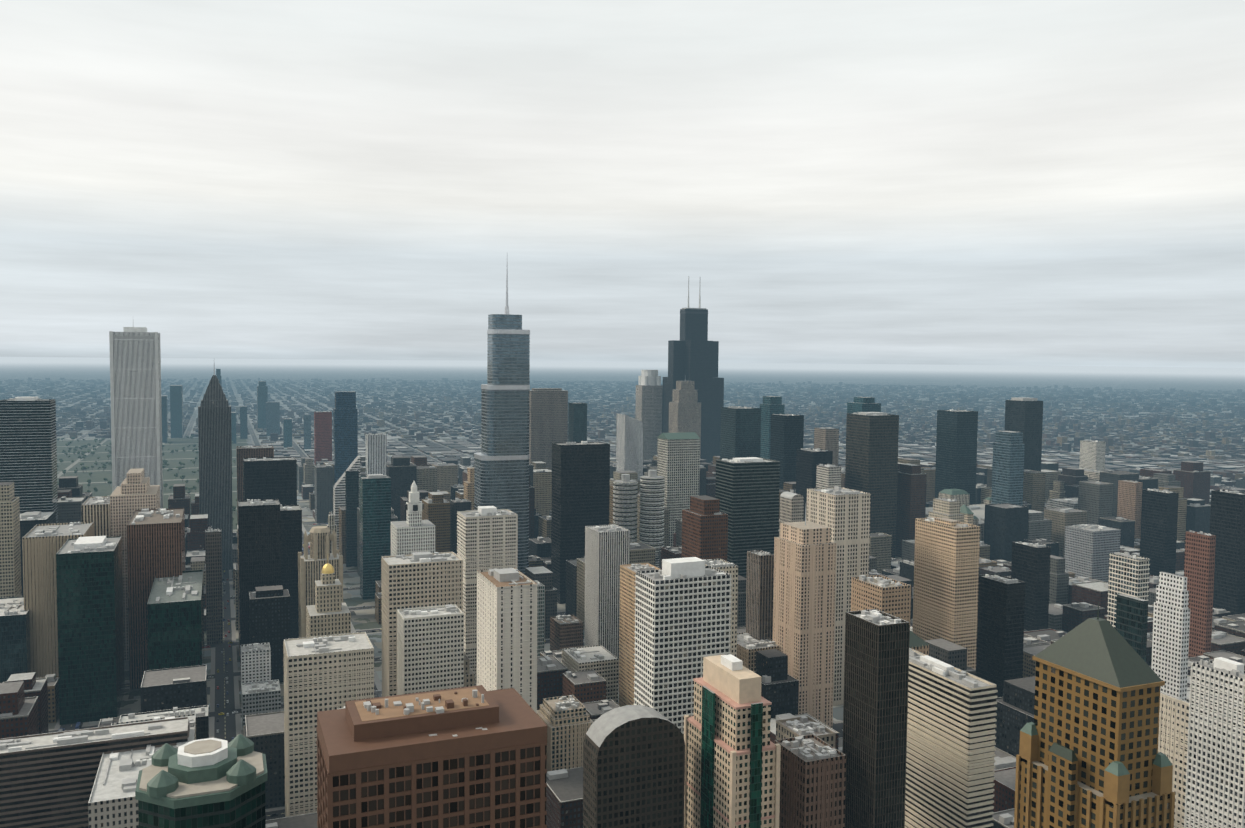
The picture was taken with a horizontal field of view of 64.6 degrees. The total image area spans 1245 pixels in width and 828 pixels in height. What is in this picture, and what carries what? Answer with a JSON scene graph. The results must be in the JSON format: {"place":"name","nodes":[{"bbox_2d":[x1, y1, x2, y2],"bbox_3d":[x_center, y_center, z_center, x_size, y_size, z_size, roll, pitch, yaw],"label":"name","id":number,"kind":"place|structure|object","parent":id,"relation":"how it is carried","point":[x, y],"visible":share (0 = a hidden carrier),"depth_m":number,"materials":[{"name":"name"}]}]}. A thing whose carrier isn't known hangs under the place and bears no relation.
{"place":"outdoors","nodes":[
{"label":"outdoors","id":0,"kind":"place"},
{"bbox_2d":[0,596,30,682],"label":"dark building","id":1,"kind":"structure","parent":0,"point":[15,657],"depth_m":844.18,"materials":[{"name":"blue glass"}]},
{"bbox_2d":[20,511,55,595],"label":"skyscraper","id":2,"kind":"structure","parent":0,"point":[29,521],"depth_m":1079.28,"materials":[{"name":"orange concrete"}]},
{"bbox_2d":[22,522,94,677],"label":"skyscraper","id":3,"kind":"structure","parent":0,"point":[42,544],"depth_m":864.81,"materials":[{"name":"beige concrete"}]},
{"bbox_2d":[56,536,124,724],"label":"green glass tower","id":4,"kind":"structure","parent":0,"point":[89,584],"depth_m":803.12,"materials":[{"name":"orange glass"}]},
{"bbox_2d":[0,717,189,827],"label":"office building","id":5,"kind":"structure","parent":0,"point":[47,780],"depth_m":548.65,"materials":[{"name":"grey concrete"}]},
{"bbox_2d":[127,508,184,688],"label":"brown building","id":6,"kind":"structure","parent":0,"point":[156,542],"depth_m":885.81,"materials":[{"name":"orange concrete"}]},
{"bbox_2d":[119,705,208,739],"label":"building roof","id":7,"kind":"structure","parent":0,"point":[202,722],"depth_m":650.39,"materials":[{"name":"grey concrete"}]},
{"bbox_2d":[147,570,204,669],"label":"green building","id":8,"kind":"structure","parent":0,"point":[175,612],"depth_m":800.38,"materials":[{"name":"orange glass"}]},
{"bbox_2d":[135,734,267,827],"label":"octagonal tower","id":9,"kind":"structure","parent":0,"point":[210,783],"depth_m":293.49,"materials":[{"name":"green glass"}]},
{"bbox_2d":[236,445,273,524],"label":"brown building","id":10,"kind":"structure","parent":0,"point":[261,451],"depth_m":1401.79,"materials":[{"name":"orange concrete"}]},
{"bbox_2d":[241,642,270,707],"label":"white building","id":11,"kind":"structure","parent":0,"point":[255,662],"depth_m":832.21,"materials":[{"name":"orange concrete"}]},
{"bbox_2d":[238,499,280,668],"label":"dark building","id":12,"kind":"structure","parent":0,"point":[259,537],"depth_m":940.51,"materials":[{"name":"black glass"}]},
{"bbox_2d":[242,679,280,728],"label":"grey building","id":13,"kind":"structure","parent":0,"point":[259,697],"depth_m":788.91,"materials":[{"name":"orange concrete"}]},
{"bbox_2d":[243,457,296,504],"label":"black building","id":14,"kind":"structure","parent":0,"point":[267,478],"depth_m":1226.79,"materials":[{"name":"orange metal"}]},
{"bbox_2d":[280,504,301,638],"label":"dark building","id":15,"kind":"structure","parent":0,"point":[291,529],"depth_m":1029.17,"materials":[{"name":"black glass"}]},
{"bbox_2d":[298,526,342,637],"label":"high-rise building","id":16,"kind":"structure","parent":0,"point":[316,560],"depth_m":902.27,"materials":[{"name":"stone"}]},
{"bbox_2d":[474,265,529,574],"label":"skyscraper","id":17,"kind":"structure","parent":0,"point":[501,469],"depth_m":1135.97,"materials":[{"name":"metal"}]},
{"bbox_2d":[550,615,582,650],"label":"brown building","id":18,"kind":"structure","parent":0,"point":[566,631],"depth_m":981.76,"materials":[{"name":"orange concrete"}]},
{"bbox_2d":[0,357,1244,819],"bbox_3d":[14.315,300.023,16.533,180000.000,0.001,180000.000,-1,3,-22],"label":"ground","id":19,"kind":"structure","parent":0,"point":[1140,379],"depth_m":12888.22,"materials":[{"name":"grey"}]},
{"bbox_2d":[0,397,57,522],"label":"skyscraper","id":20,"kind":"structure","parent":19,"relation":"on","point":[28,456],"depth_m":1139.26,"materials":[{"name":"blue glass"}]},
{"bbox_2d":[81,496,110,536],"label":"beige building","id":21,"kind":"structure","parent":19,"relation":"on","point":[96,510],"depth_m":970.51,"materials":[{"name":"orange concrete"}]},
{"bbox_2d":[110,468,159,660],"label":"skyscraper","id":22,"kind":"structure","parent":19,"relation":"on","point":[132,493],"depth_m":964.85,"materials":[{"name":"beige stone"}]},
{"bbox_2d":[109,327,162,508],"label":"building","id":23,"kind":"structure","parent":19,"relation":"on","point":[135,394],"depth_m":1345.60,"materials":[{"name":"concrete"}]},
{"bbox_2d":[88,713,195,827],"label":"building","id":24,"kind":"structure","parent":19,"relation":"on","point":[113,802],"depth_m":512.87,"materials":[{"name":"grey concrete"}]},
{"bbox_2d":[57,435,236,525],"bbox_3d":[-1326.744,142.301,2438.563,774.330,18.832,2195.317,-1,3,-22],"label":"park trees","id":25,"kind":"object","parent":19,"relation":"on","point":[164,461],"visible":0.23,"depth_m":2652.96,"materials":[{"name":"green plant"}]},
{"bbox_2d":[170,385,182,437],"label":"building","id":26,"kind":"structure","parent":19,"relation":"on","point":[176,406],"depth_m":3552.44,"materials":[{"name":"glass"}]},
{"bbox_2d":[205,529,222,644],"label":"dark building","id":27,"kind":"structure","parent":19,"relation":"on","point":[213,558],"depth_m":1020.68,"materials":[{"name":"black metal"}]},
{"bbox_2d":[198,365,232,569],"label":"skyscraper","id":28,"kind":"structure","parent":19,"relation":"on","point":[215,455],"depth_m":1368.83,"materials":[{"name":"metal"}]},
{"bbox_2d":[257,381,267,429],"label":"building","id":29,"kind":"structure","parent":19,"relation":"on","point":[262,393],"depth_m":3944.75,"materials":[{"name":"glass"}]},
{"bbox_2d":[266,402,279,435],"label":"building","id":30,"kind":"structure","parent":19,"relation":"on","point":[272,417],"depth_m":3677.26,"materials":[{"name":"blue glass"}]},
{"bbox_2d":[314,411,331,464],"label":"skyscraper","id":31,"kind":"structure","parent":19,"relation":"on","point":[322,434],"depth_m":2251.91,"materials":[{"name":"red concrete"}]},
{"bbox_2d":[283,632,373,816],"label":"cream building","id":32,"kind":"structure","parent":19,"relation":"on","point":[328,672],"depth_m":611.97,"materials":[{"name":"beige concrete"}]},
{"bbox_2d":[306,562,350,636],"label":"domed building","id":33,"kind":"structure","parent":19,"relation":"on","point":[328,613],"depth_m":777.70,"materials":[{"name":"stone"}]},
{"bbox_2d":[333,391,357,484],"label":"skyscraper","id":34,"kind":"structure","parent":19,"relation":"on","point":[345,429],"depth_m":1889.50,"materials":[{"name":"blue glass"}]},
{"bbox_2d":[333,456,359,549],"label":"skyscraper","id":35,"kind":"structure","parent":19,"relation":"on","point":[338,493],"depth_m":1467.75,"materials":[{"name":"white concrete"}]},
{"bbox_2d":[345,470,358,566],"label":"dark building","id":36,"kind":"structure","parent":19,"relation":"on","point":[351,491],"depth_m":1404.72,"materials":[{"name":"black glass"}]},
{"bbox_2d":[359,474,390,599],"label":"teal building","id":37,"kind":"structure","parent":19,"relation":"on","point":[375,518],"depth_m":1220.47,"materials":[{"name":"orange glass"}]},
{"bbox_2d":[365,433,386,475],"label":"building","id":38,"kind":"structure","parent":19,"relation":"on","point":[375,452],"depth_m":1458.92,"materials":[{"name":"white concrete"}]},
{"bbox_2d":[391,481,434,555],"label":"clock tower building","id":39,"kind":"structure","parent":19,"relation":"on","point":[413,532],"depth_m":1012.09,"materials":[{"name":"stone"}]},
{"bbox_2d":[381,551,462,696],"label":"white building","id":40,"kind":"structure","parent":19,"relation":"on","point":[419,579],"depth_m":753.93,"materials":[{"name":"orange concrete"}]},
{"bbox_2d":[397,604,463,694],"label":"office building","id":41,"kind":"structure","parent":19,"relation":"on","point":[430,648],"depth_m":667.58,"materials":[{"name":"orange concrete"}]},
{"bbox_2d":[316,685,546,827],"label":"office building","id":42,"kind":"structure","parent":19,"relation":"on","point":[470,757],"depth_m":270.17,"materials":[{"name":"stone"}]},
{"bbox_2d":[457,506,517,685],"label":"skyscraper","id":43,"kind":"structure","parent":19,"relation":"on","point":[487,537],"depth_m":833.44,"materials":[{"name":"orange concrete"}]},
{"bbox_2d":[476,568,536,713],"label":"high-rise building","id":44,"kind":"structure","parent":19,"relation":"on","point":[506,627],"depth_m":588.25,"materials":[{"name":"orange concrete"}]},
{"bbox_2d":[533,580,544,656],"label":"high-rise building","id":45,"kind":"structure","parent":19,"relation":"on","point":[540,613],"depth_m":967.07,"materials":[{"name":"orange concrete"}]},
{"bbox_2d":[529,388,567,469],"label":"skyscraper","id":46,"kind":"structure","parent":19,"relation":"on","point":[548,417],"depth_m":1906.63,"materials":[{"name":"grey concrete"}]},
{"bbox_2d":[537,695,592,771],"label":"art deco building","id":47,"kind":"structure","parent":19,"relation":"on","point":[568,721],"depth_m":628.09,"materials":[{"name":"beige stone"}]},
{"bbox_2d":[568,402,586,441],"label":"building","id":48,"kind":"structure","parent":19,"relation":"on","point":[577,422],"depth_m":1806.32,"materials":[{"name":"blue glass"}]},
{"bbox_2d":[551,441,609,603],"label":"skyscraper","id":49,"kind":"structure","parent":19,"relation":"on","point":[580,485],"depth_m":1211.14,"materials":[{"name":"blue glass"}]},
{"bbox_2d":[561,645,618,703],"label":"cream building","id":50,"kind":"structure","parent":19,"relation":"on","point":[601,661],"depth_m":840.88,"materials":[{"name":"grey concrete"}]},
{"bbox_2d":[584,524,629,658],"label":"skyscraper","id":51,"kind":"structure","parent":19,"relation":"on","point":[607,551],"depth_m":936.91,"materials":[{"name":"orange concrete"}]},
{"bbox_2d":[0,377,1244,827],"bbox_3d":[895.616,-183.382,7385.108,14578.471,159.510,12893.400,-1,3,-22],"label":"city buildings","id":52,"kind":"structure","parent":19,"relation":"on","point":[28,703],"depth_m":1551.48,"materials":[{"name":"grey concrete"}]},
{"bbox_2d":[613,474,637,542],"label":"round tower","id":53,"kind":"structure","parent":19,"relation":"on","point":[625,495],"depth_m":1289.12,"materials":[{"name":"grey concrete"}]},
{"bbox_2d":[616,414,642,479],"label":"building","id":54,"kind":"structure","parent":19,"relation":"on","point":[629,443],"depth_m":1713.82,"materials":[{"name":"grey metal"}]},
{"bbox_2d":[583,705,684,827],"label":"high-rise building","id":55,"kind":"structure","parent":19,"relation":"on","point":[633,766],"depth_m":399.97,"materials":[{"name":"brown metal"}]},
{"bbox_2d":[619,563,659,706],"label":"skyscraper","id":56,"kind":"structure","parent":19,"relation":"on","point":[627,635],"depth_m":805.31,"materials":[{"name":"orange concrete"}]},
{"bbox_2d":[635,370,662,459],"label":"skyscraper","id":57,"kind":"structure","parent":19,"relation":"on","point":[648,411],"depth_m":2514.59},
{"bbox_2d":[639,470,664,567],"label":"round tower","id":58,"kind":"structure","parent":19,"relation":"on","point":[652,493],"depth_m":1289.46,"materials":[{"name":"grey concrete"}]},
{"bbox_2d":[657,432,699,546],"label":"skyscraper","id":59,"kind":"structure","parent":19,"relation":"on","point":[678,462],"depth_m":1415.23,"materials":[{"name":"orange concrete"}]},
{"bbox_2d":[634,557,731,735],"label":"high-rise building","id":60,"kind":"structure","parent":19,"relation":"on","point":[682,620],"depth_m":507.95,"materials":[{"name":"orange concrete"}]},
{"bbox_2d":[669,381,700,444],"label":"building","id":61,"kind":"structure","parent":19,"relation":"on","point":[684,410],"depth_m":2285.88,"materials":[{"name":"grey concrete"}]},
{"bbox_2d":[703,559,737,656],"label":"tan building","id":62,"kind":"structure","parent":19,"relation":"on","point":[727,567],"depth_m":734.19,"materials":[{"name":"beige concrete"}]},
{"bbox_2d":[684,654,780,827],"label":"skyscraper","id":63,"kind":"structure","parent":19,"relation":"on","point":[732,763],"depth_m":394.62,"materials":[{"name":"beige concrete"}]},
{"bbox_2d":[715,457,779,577],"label":"skyscraper","id":64,"kind":"structure","parent":19,"relation":"on","point":[747,491],"depth_m":1113.10,"materials":[{"name":"glass"}]},
{"bbox_2d":[737,632,779,670],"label":"tan building","id":65,"kind":"structure","parent":19,"relation":"on","point":[748,646],"depth_m":787.40,"materials":[{"name":"beige concrete"}]},
{"bbox_2d":[746,550,773,640],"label":"high-rise building","id":66,"kind":"structure","parent":19,"relation":"on","point":[759,596],"depth_m":807.62,"materials":[{"name":"concrete"}]},
{"bbox_2d":[760,396,784,458],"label":"building","id":67,"kind":"structure","parent":19,"relation":"on","point":[770,405],"depth_m":1994.51,"materials":[{"name":"blue glass"}]},
{"bbox_2d":[770,414,803,488],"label":"building","id":68,"kind":"structure","parent":19,"relation":"on","point":[787,436],"depth_m":1594.31,"materials":[{"name":"blue glass"}]},
{"bbox_2d":[779,492,803,536],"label":"round building","id":69,"kind":"structure","parent":19,"relation":"on","point":[791,507],"depth_m":1048.94,"materials":[{"name":"beige concrete"}]},
{"bbox_2d":[773,506,835,727],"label":"skyscraper","id":70,"kind":"structure","parent":19,"relation":"on","point":[804,593],"depth_m":768.19,"materials":[{"name":"beige concrete"}]},
{"bbox_2d":[776,716,835,747],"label":"building","id":71,"kind":"structure","parent":19,"relation":"on","point":[796,726],"depth_m":487.26,"materials":[{"name":"concrete"}]},
{"bbox_2d":[774,734,845,827],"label":"high-rise building","id":72,"kind":"structure","parent":19,"relation":"on","point":[812,778],"depth_m":410.47,"materials":[{"name":"orange concrete"}]},
{"bbox_2d":[796,448,832,520],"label":"building","id":73,"kind":"structure","parent":19,"relation":"on","point":[808,460],"depth_m":1496.75,"materials":[{"name":"grey glass"}]},
{"bbox_2d":[814,427,838,465],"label":"building","id":74,"kind":"structure","parent":19,"relation":"on","point":[826,438],"depth_m":1681.07,"materials":[{"name":"grey concrete"}]},
{"bbox_2d":[816,464,840,487],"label":"white building","id":75,"kind":"structure","parent":19,"relation":"on","point":[828,475],"depth_m":1287.98,"materials":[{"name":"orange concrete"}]},
{"bbox_2d":[806,486,870,705],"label":"tan building","id":76,"kind":"structure","parent":19,"relation":"on","point":[842,513],"depth_m":859.07,"materials":[{"name":"beige concrete"}]},
{"bbox_2d":[847,397,880,412],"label":"building","id":77,"kind":"structure","parent":19,"relation":"on","point":[863,404],"depth_m":1963.78,"materials":[{"name":"teal glass"}]},
{"bbox_2d":[845,412,898,557],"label":"skyscraper","id":78,"kind":"structure","parent":19,"relation":"on","point":[871,465],"depth_m":1478.65,"materials":[{"name":"black glass"}]},
{"bbox_2d":[842,609,909,827],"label":"skyscraper","id":79,"kind":"structure","parent":19,"relation":"on","point":[876,676],"depth_m":472.51,"materials":[{"name":"black glass"}]},
{"bbox_2d":[850,575,910,624],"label":"tan building","id":80,"kind":"structure","parent":19,"relation":"on","point":[887,595],"depth_m":637.88,"materials":[{"name":"beige concrete"}]},
{"bbox_2d":[912,517,979,669],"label":"high-rise building","id":81,"kind":"structure","parent":19,"relation":"on","point":[946,579],"depth_m":843.96,"materials":[{"name":"beige concrete"}]},
{"bbox_2d":[928,498,963,522],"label":"building","id":82,"kind":"structure","parent":19,"relation":"on","point":[946,508],"depth_m":1112.61,"materials":[{"name":"beige concrete"}]},
{"bbox_2d":[905,648,997,827],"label":"high-rise building","id":83,"kind":"structure","parent":19,"relation":"on","point":[951,743],"depth_m":507.46,"materials":[{"name":"beige concrete"}]},
{"bbox_2d":[925,489,990,541],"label":"building","id":84,"kind":"structure","parent":19,"relation":"on","point":[963,498],"depth_m":1620.59,"materials":[{"name":"concrete"}]},
{"bbox_2d":[976,573,1024,697],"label":"building","id":85,"kind":"structure","parent":19,"relation":"on","point":[1000,629],"depth_m":862.00,"materials":[{"name":"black glass"}]},
{"bbox_2d":[991,431,1024,505],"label":"building","id":86,"kind":"structure","parent":19,"relation":"on","point":[1008,467],"depth_m":1603.01,"materials":[{"name":"blue glass"}]},
{"bbox_2d":[1005,397,1042,470],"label":"building","id":87,"kind":"structure","parent":19,"relation":"on","point":[1024,415],"depth_m":1779.08,"materials":[{"name":"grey glass"}]},
{"bbox_2d":[1011,541,1050,630],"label":"building","id":88,"kind":"structure","parent":19,"relation":"on","point":[1030,566],"depth_m":1082.21,"materials":[{"name":"black glass"}]},
{"bbox_2d":[1079,440,1105,470],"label":"building","id":89,"kind":"structure","parent":19,"relation":"on","point":[1092,454],"depth_m":2005.09,"materials":[{"name":"white concrete"}]},
{"bbox_2d":[1064,524,1120,582],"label":"building","id":90,"kind":"structure","parent":19,"relation":"on","point":[1089,548],"depth_m":1337.13,"materials":[{"name":"grey concrete"}]},
{"bbox_2d":[1014,601,1174,827],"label":"skyscraper","id":91,"kind":"structure","parent":19,"relation":"on","point":[1089,756],"depth_m":309.99,"materials":[{"name":"brown stone"}]},
{"bbox_2d":[1107,552,1149,628],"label":"skyscraper","id":92,"kind":"structure","parent":19,"relation":"on","point":[1128,574],"depth_m":750.02,"materials":[{"name":"white concrete"}]},
{"bbox_2d":[1117,480,1142,538],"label":"building","id":93,"kind":"structure","parent":19,"relation":"on","point":[1129,504],"depth_m":1619.22,"materials":[{"name":"brown concrete"}]},
{"bbox_2d":[1116,594,1147,661],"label":"dark building","id":94,"kind":"structure","parent":19,"relation":"on","point":[1131,619],"depth_m":638.02,"materials":[{"name":"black glass"}]},
{"bbox_2d":[1140,489,1178,575],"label":"dark building","id":95,"kind":"structure","parent":19,"relation":"on","point":[1159,518],"depth_m":1338.00,"materials":[{"name":"black glass"}]},
{"bbox_2d":[1151,572,1189,700],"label":"building","id":96,"kind":"structure","parent":19,"relation":"on","point":[1170,638],"depth_m":681.97,"materials":[{"name":"white concrete"}]},
{"bbox_2d":[1158,692,1188,827],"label":"cream building","id":97,"kind":"structure","parent":19,"relation":"on","point":[1173,729],"depth_m":488.11,"materials":[{"name":"beige concrete"}]},
{"bbox_2d":[1184,530,1215,657],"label":"building","id":98,"kind":"structure","parent":19,"relation":"on","point":[1199,562],"depth_m":968.18,"materials":[{"name":"brown brick"}]},
{"bbox_2d":[1184,657,1244,827],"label":"high-rise building","id":99,"kind":"structure","parent":19,"relation":"on","point":[1215,785],"depth_m":431.26,"materials":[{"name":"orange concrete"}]},
{"bbox_2d":[1210,490,1244,614],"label":"high-rise building","id":100,"kind":"structure","parent":19,"relation":"on","point":[1227,519],"depth_m":1170.86,"materials":[{"name":"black glass"}]},
{"bbox_2d":[0,0,1244,367],"label":"sky","id":101,"kind":"structure","parent":0,"point":[931,182],"materials":[{"name":"white"}]},
{"bbox_2d":[662,276,723,462],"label":"skyscraper","id":102,"kind":"structure","parent":0,"point":[693,352],"depth_m":2452.97,"materials":[{"name":"glass"}]},
{"bbox_2d":[720,406,760,458],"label":"building","id":103,"kind":"structure","parent":0,"point":[740,435],"depth_m":1707.60,"materials":[{"name":"blue glass"}]},
{"bbox_2d":[935,409,977,504],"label":"building","id":104,"kind":"structure","parent":0,"point":[956,449],"depth_m":1728.21,"materials":[{"name":"blue glass"}]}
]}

